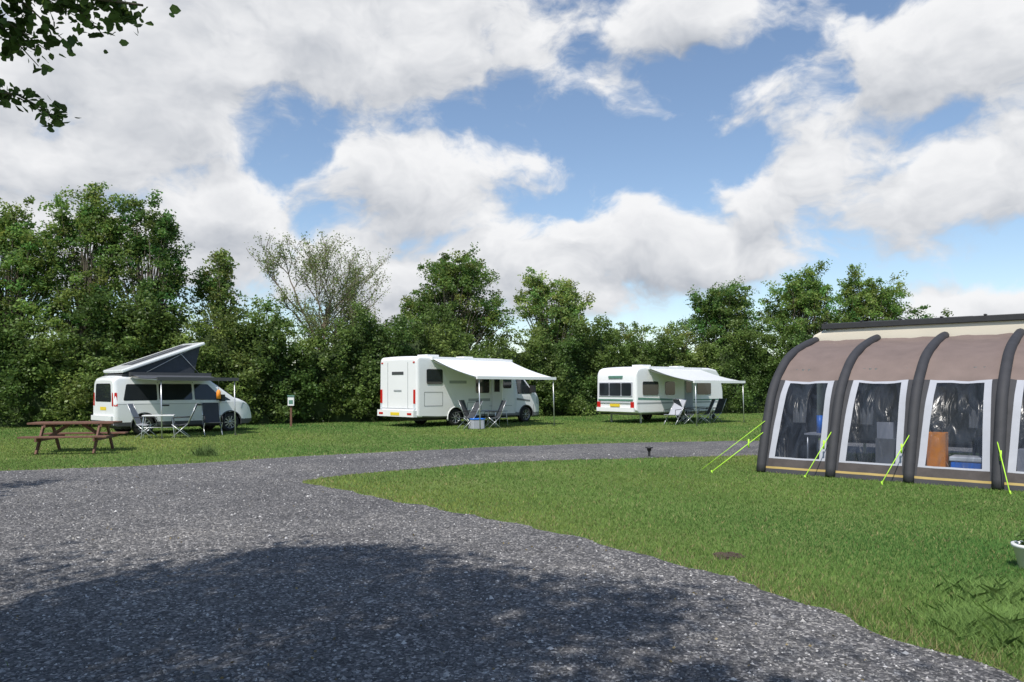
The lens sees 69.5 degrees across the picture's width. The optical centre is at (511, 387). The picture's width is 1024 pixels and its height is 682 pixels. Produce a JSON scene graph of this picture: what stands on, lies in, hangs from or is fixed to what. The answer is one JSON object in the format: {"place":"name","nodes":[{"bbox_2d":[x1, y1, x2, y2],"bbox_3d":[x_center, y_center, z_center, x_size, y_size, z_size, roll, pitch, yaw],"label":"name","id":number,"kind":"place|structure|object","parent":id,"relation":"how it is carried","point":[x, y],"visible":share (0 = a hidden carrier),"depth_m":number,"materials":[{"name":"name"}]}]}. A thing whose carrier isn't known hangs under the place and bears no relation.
{"place":"outdoors","nodes":[
{"label":"outdoors","id":0,"kind":"place"},
{"bbox_2d":[0,440,1021,681],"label":"gravel road","id":1,"kind":"structure","parent":0,"point":[267,570],"depth_m":5.63,"materials":[{"name":"grey gravel"}]},
{"bbox_2d":[645,446,652,456],"bbox_3d":[3.150,1.480,16.950,0.180,0.240,0.175,0,0,0],"label":"bollard light","id":2,"kind":"object","parent":1,"relation":"on","point":[649,448],"visible":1,"depth_m":16.91,"materials":[{"name":"black plastic"}]},
{"bbox_2d":[0,413,1023,681],"bbox_3d":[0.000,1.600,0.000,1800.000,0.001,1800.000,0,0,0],"label":"ground","id":3,"kind":"structure","parent":0,"point":[668,481],"depth_m":10.51,"materials":[{"name":"green plant"}]},
{"bbox_2d":[0,195,67,347],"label":"alder tree","id":4,"kind":"object","parent":3,"relation":"on","point":[20,277],"visible":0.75,"depth_m":30.18,"materials":[{"name":"green plant"}]},
{"bbox_2d":[17,421,128,454],"bbox_3d":[-10.750,1.240,18.200,1.900,0.770,1.764,0,0,-12],"label":"picnic table","id":5,"kind":"object","parent":3,"relation":"on","point":[55,434],"visible":0.94,"depth_m":17.98,"materials":[{"name":"brown wood"}]},
{"bbox_2d":[28,181,135,375],"bbox_3d":[-17.966,-3.557,31.224,4.134,10.420,4.358,0,0,-28],"label":"alder tree","id":6,"kind":"object","parent":3,"relation":"on","point":[85,226],"visible":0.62,"depth_m":30.87,"materials":[{"name":"green plant"}]},
{"bbox_2d":[0,0,180,132],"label":"alder tree","id":7,"kind":"object","parent":3,"relation":"on","point":[16,34],"visible":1,"depth_m":4.59,"materials":[{"name":"green plant"}]},
{"bbox_2d":[86,189,197,357],"bbox_3d":[-15.513,-3.342,31.208,4.577,9.998,3.433,0,0,0],"label":"alder tree","id":8,"kind":"object","parent":3,"relation":"on","point":[168,284],"visible":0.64,"depth_m":30.90,"materials":[{"name":"green plant"}]},
{"bbox_2d":[127,404,157,437],"bbox_3d":[-11.611,1.052,23.180,0.751,1.073,0.566,0,0,-10],"label":"camping chair","id":9,"kind":"object","parent":3,"relation":"on","point":[134,414],"visible":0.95,"depth_m":23.08,"materials":[{"name":"metal"}]},
{"bbox_2d":[141,414,176,438],"bbox_3d":[-11.050,1.236,23.100,0.963,0.731,0.625,0,0,-20],"label":"camping table","id":10,"kind":"object","parent":3,"relation":"on","point":[172,415],"visible":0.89,"depth_m":22.92,"materials":[{"name":"metal"}]},
{"bbox_2d":[91,342,250,438],"bbox_3d":[-11.186,0.006,25.550,4.210,3.190,4.995,0,0,42],"label":"camper van","id":11,"kind":"object","parent":3,"relation":"on","point":[167,381],"visible":0.87,"depth_m":24.95,"materials":[{"name":"white paint"}]},
{"bbox_2d":[216,379,220,398],"bbox_3d":[-9.620,0.060,24.200,0.140,0.640,0.136,0,0,0],"label":"lantern","id":12,"kind":"object","parent":11,"relation":"hanging from","point":[218,394],"visible":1,"depth_m":24.16,"materials":[{"name":"orange glass"}]},
{"bbox_2d":[171,403,197,437],"bbox_3d":[-10.344,1.052,23.339,0.751,1.073,0.566,0,0,-20],"label":"camping chair","id":13,"kind":"object","parent":3,"relation":"on","point":[186,424],"visible":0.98,"depth_m":23.15,"materials":[{"name":"metal"}]},
{"bbox_2d":[191,441,222,456],"bbox_3d":[-7.108,1.418,17.115,0.695,0.364,0.678,0,0,-38],"label":"weed plant","id":14,"kind":"object","parent":3,"relation":"on","point":[209,452],"visible":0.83,"depth_m":17.05,"materials":[{"name":"green plant"}]},
{"bbox_2d":[201,403,222,435],"bbox_3d":[-9.957,1.052,24.498,0.566,1.073,0.751,0,0,-30],"label":"camping chair","id":15,"kind":"object","parent":3,"relation":"on","point":[210,413],"visible":0.98,"depth_m":24.65,"materials":[{"name":"fabric"}]},
{"bbox_2d":[181,247,250,341],"bbox_3d":[-13.186,-2.330,33.613,2.958,7.981,3.049,0,0,27],"label":"alder tree","id":16,"kind":"object","parent":3,"relation":"on","point":[216,289],"visible":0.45,"depth_m":33.08,"materials":[{"name":"green plant"}]},
{"bbox_2d":[235,294,308,365],"bbox_3d":[-11.100,-1.292,33.592,3.671,5.898,3.479,0,0,-17],"label":"hazel tree","id":17,"kind":"object","parent":3,"relation":"on","point":[266,307],"visible":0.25,"depth_m":33.43,"materials":[{"name":"green plant"}]},
{"bbox_2d":[287,395,294,426],"bbox_3d":[-8.949,0.965,29.895,0.280,1.270,0.250,0,0,-10],"label":"service post","id":18,"kind":"object","parent":3,"relation":"on","point":[290,400],"visible":0.94,"depth_m":29.81,"materials":[{"name":"brown wood"}]},
{"bbox_2d":[244,228,392,350],"bbox_3d":[-9.213,-3.071,36.268,7.145,9.356,5.674,0,0,0],"label":"birch tree","id":19,"kind":"object","parent":3,"relation":"on","point":[350,290],"visible":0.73,"depth_m":35.75,"materials":[{"name":"green plant"}]},
{"bbox_2d":[362,315,417,342],"bbox_3d":[-6.077,-1.022,38.061,3.999,5.367,3.772,0,0,-34],"label":"hazel tree","id":20,"kind":"object","parent":3,"relation":"on","point":[386,325],"visible":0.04,"depth_m":37.56,"materials":[{"name":"green plant"}]},
{"bbox_2d":[0,287,811,427],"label":"hedge","id":21,"kind":"object","parent":3,"relation":"on","point":[339,382],"visible":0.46,"depth_m":32.77,"materials":[{"name":"green plant"}]},
{"bbox_2d":[392,242,525,355],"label":"maple tree","id":22,"kind":"object","parent":3,"relation":"on","point":[463,277],"visible":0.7,"depth_m":40.38,"materials":[{"name":"green plant"}]},
{"bbox_2d":[377,354,555,429],"bbox_3d":[-1.048,0.125,31.552,5.268,2.951,7.843,0,0,44],"label":"motorhome","id":23,"kind":"object","parent":3,"relation":"on","point":[419,389],"visible":0.98,"depth_m":30.14,"materials":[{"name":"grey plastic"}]},
{"bbox_2d":[458,400,478,425],"bbox_3d":[-1.706,1.052,29.539,0.751,1.073,0.566,0,0,20],"label":"camping chair","id":24,"kind":"object","parent":3,"relation":"on","point":[462,403],"visible":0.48,"depth_m":29.57,"materials":[{"name":"metal"}]},
{"bbox_2d":[457,400,482,428],"bbox_3d":[-1.607,1.052,28.382,0.855,1.074,0.566,0,0,-30],"label":"camping chair","id":25,"kind":"object","parent":3,"relation":"on","point":[474,411],"visible":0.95,"depth_m":28.43,"materials":[{"name":"metal"}]},
{"bbox_2d":[468,418,484,428],"bbox_3d":[-1.350,1.395,28.200,0.540,0.410,0.440,0,0,-30],"label":"cool box","id":26,"kind":"object","parent":3,"relation":"on","point":[474,423],"visible":0.85,"depth_m":28.02,"materials":[{"name":"white plastic"}]},
{"bbox_2d":[478,410,496,426],"bbox_3d":[-1.100,1.261,29.300,0.863,0.681,0.574,0,0,-40],"label":"camping table","id":27,"kind":"object","parent":3,"relation":"on","point":[487,412],"visible":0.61,"depth_m":29.18,"materials":[{"name":"grey metal"}]},
{"bbox_2d":[484,400,505,427],"bbox_3d":[-0.644,1.052,28.739,0.751,1.073,0.566,0,0,-20],"label":"camping chair","id":28,"kind":"object","parent":3,"relation":"on","point":[500,409],"visible":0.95,"depth_m":28.78,"materials":[{"name":"metal"}]},
{"bbox_2d":[487,410,507,425],"bbox_3d":[-0.600,1.286,30.400,0.524,0.631,0.763,0,0,44],"label":"camping table","id":29,"kind":"object","parent":3,"relation":"on","point":[499,418],"visible":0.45,"depth_m":30.38,"materials":[{"name":"grey metal"}]},
{"bbox_2d":[512,266,595,359],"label":"maple tree","id":30,"kind":"object","parent":3,"relation":"on","point":[564,294],"visible":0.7,"depth_m":43.48,"materials":[{"name":"green plant"}]},
{"bbox_2d":[585,321,655,359],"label":"hazel tree","id":31,"kind":"object","parent":3,"relation":"on","point":[628,335],"visible":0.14,"depth_m":44.65,"materials":[{"name":"green plant"}]},
{"bbox_2d":[597,365,745,425],"bbox_3d":[8.319,0.290,34.383,7.890,2.621,4.792,0,0,-41],"label":"caravan","id":32,"kind":"object","parent":3,"relation":"on","point":[646,392],"visible":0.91,"depth_m":32.99,"materials":[{"name":"white plastic"}]},
{"bbox_2d":[641,319,704,366],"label":"hazel tree","id":33,"kind":"object","parent":3,"relation":"on","point":[684,345],"visible":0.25,"depth_m":45.63,"materials":[{"name":"green plant"}]},
{"bbox_2d":[663,399,686,424],"bbox_3d":[6.977,1.050,31.511,0.566,1.076,1.077,0,0,40],"label":"camping chair","id":34,"kind":"object","parent":3,"relation":"on","point":[676,410],"visible":0.98,"depth_m":31.55,"materials":[{"name":"fabric"}]},
{"bbox_2d":[673,399,693,423],"bbox_3d":[7.394,1.052,31.861,0.751,1.073,0.566,0,0,-20],"label":"camping chair","id":35,"kind":"object","parent":3,"relation":"on","point":[677,401],"visible":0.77,"depth_m":31.68,"materials":[{"name":"metal"}]},
{"bbox_2d":[680,408,693,422],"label":"camping chair","id":36,"kind":"object","parent":3,"relation":"on","point":[686,416],"visible":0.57,"depth_m":32.62,"materials":[{"name":"metal"}]},
{"bbox_2d":[686,407,709,422],"bbox_3d":[8.400,1.246,33.300,0.963,0.711,0.625,0,0,-41],"label":"camping table","id":37,"kind":"object","parent":3,"relation":"on","point":[698,412],"visible":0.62,"depth_m":33.11,"materials":[{"name":"grey plastic"}]},
{"bbox_2d":[697,399,715,423],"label":"camping chair","id":38,"kind":"object","parent":3,"relation":"on","point":[708,412],"visible":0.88,"depth_m":32.36,"materials":[{"name":"metal"}]},
{"bbox_2d":[707,398,725,421],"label":"camping chair","id":39,"kind":"object","parent":3,"relation":"on","point":[719,407],"visible":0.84,"depth_m":33.68,"materials":[{"name":"fabric"}]},
{"bbox_2d":[666,275,784,357],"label":"oak tree","id":40,"kind":"object","parent":3,"relation":"on","point":[719,317],"visible":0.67,"depth_m":46.70,"materials":[{"name":"green plant"}]},
{"bbox_2d":[710,551,744,559],"bbox_3d":[2.057,1.572,6.941,0.338,0.051,0.266,0,0,0],"label":"molehill","id":41,"kind":"object","parent":3,"relation":"on","point":[728,555],"visible":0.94,"depth_m":6.92,"materials":[{"name":"soil"}]},
{"bbox_2d":[758,258,844,353],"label":"oak tree","id":42,"kind":"object","parent":3,"relation":"on","point":[802,305],"visible":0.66,"depth_m":48.78,"materials":[{"name":"green plant"}]},
{"bbox_2d":[702,328,1023,492],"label":"awning tent","id":43,"kind":"object","parent":3,"relation":"on","point":[989,369],"visible":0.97,"depth_m":13.23,"materials":[{"name":"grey fabric"}]},
{"bbox_2d":[815,263,912,331],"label":"oak tree","id":44,"kind":"object","parent":3,"relation":"on","point":[874,304],"visible":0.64,"depth_m":48.87,"materials":[{"name":"green plant"}]},
{"bbox_2d":[813,313,1023,455],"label":"caravan","id":45,"kind":"object","parent":3,"relation":"on","point":[950,411],"visible":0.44,"depth_m":14.98,"materials":[{"name":"beige metal"}]},
{"bbox_2d":[902,304,953,318],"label":"oak tree","id":46,"kind":"object","parent":3,"relation":"on","point":[914,311],"visible":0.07,"depth_m":49.83,"materials":[{"name":"green plant"}]},
{"bbox_2d":[859,595,1023,669],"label":"tall grass","id":47,"kind":"structure","parent":3,"relation":"on","point":[1002,626],"depth_m":4.71,"materials":[{"name":"green plant"}]},
{"bbox_2d":[985,627,1023,672],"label":"tall grass","id":48,"kind":"structure","parent":3,"relation":"on","point":[1015,643],"depth_m":4.44,"materials":[{"name":"green plant"}]},
{"bbox_2d":[1008,529,1023,568],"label":"flower pot","id":49,"kind":"object","parent":3,"relation":"on","point":[1017,546],"visible":1,"depth_m":6.50,"materials":[{"name":"white ceramic"}]},
{"bbox_2d":[0,0,1023,359],"label":"sky","id":50,"kind":"structure","parent":0,"point":[639,154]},
{"bbox_2d":[883,568,1023,613],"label":"tall grass","id":51,"kind":"structure","parent":0,"point":[1010,595],"depth_m":5.55,"materials":[{"name":"green plant"}]}
]}

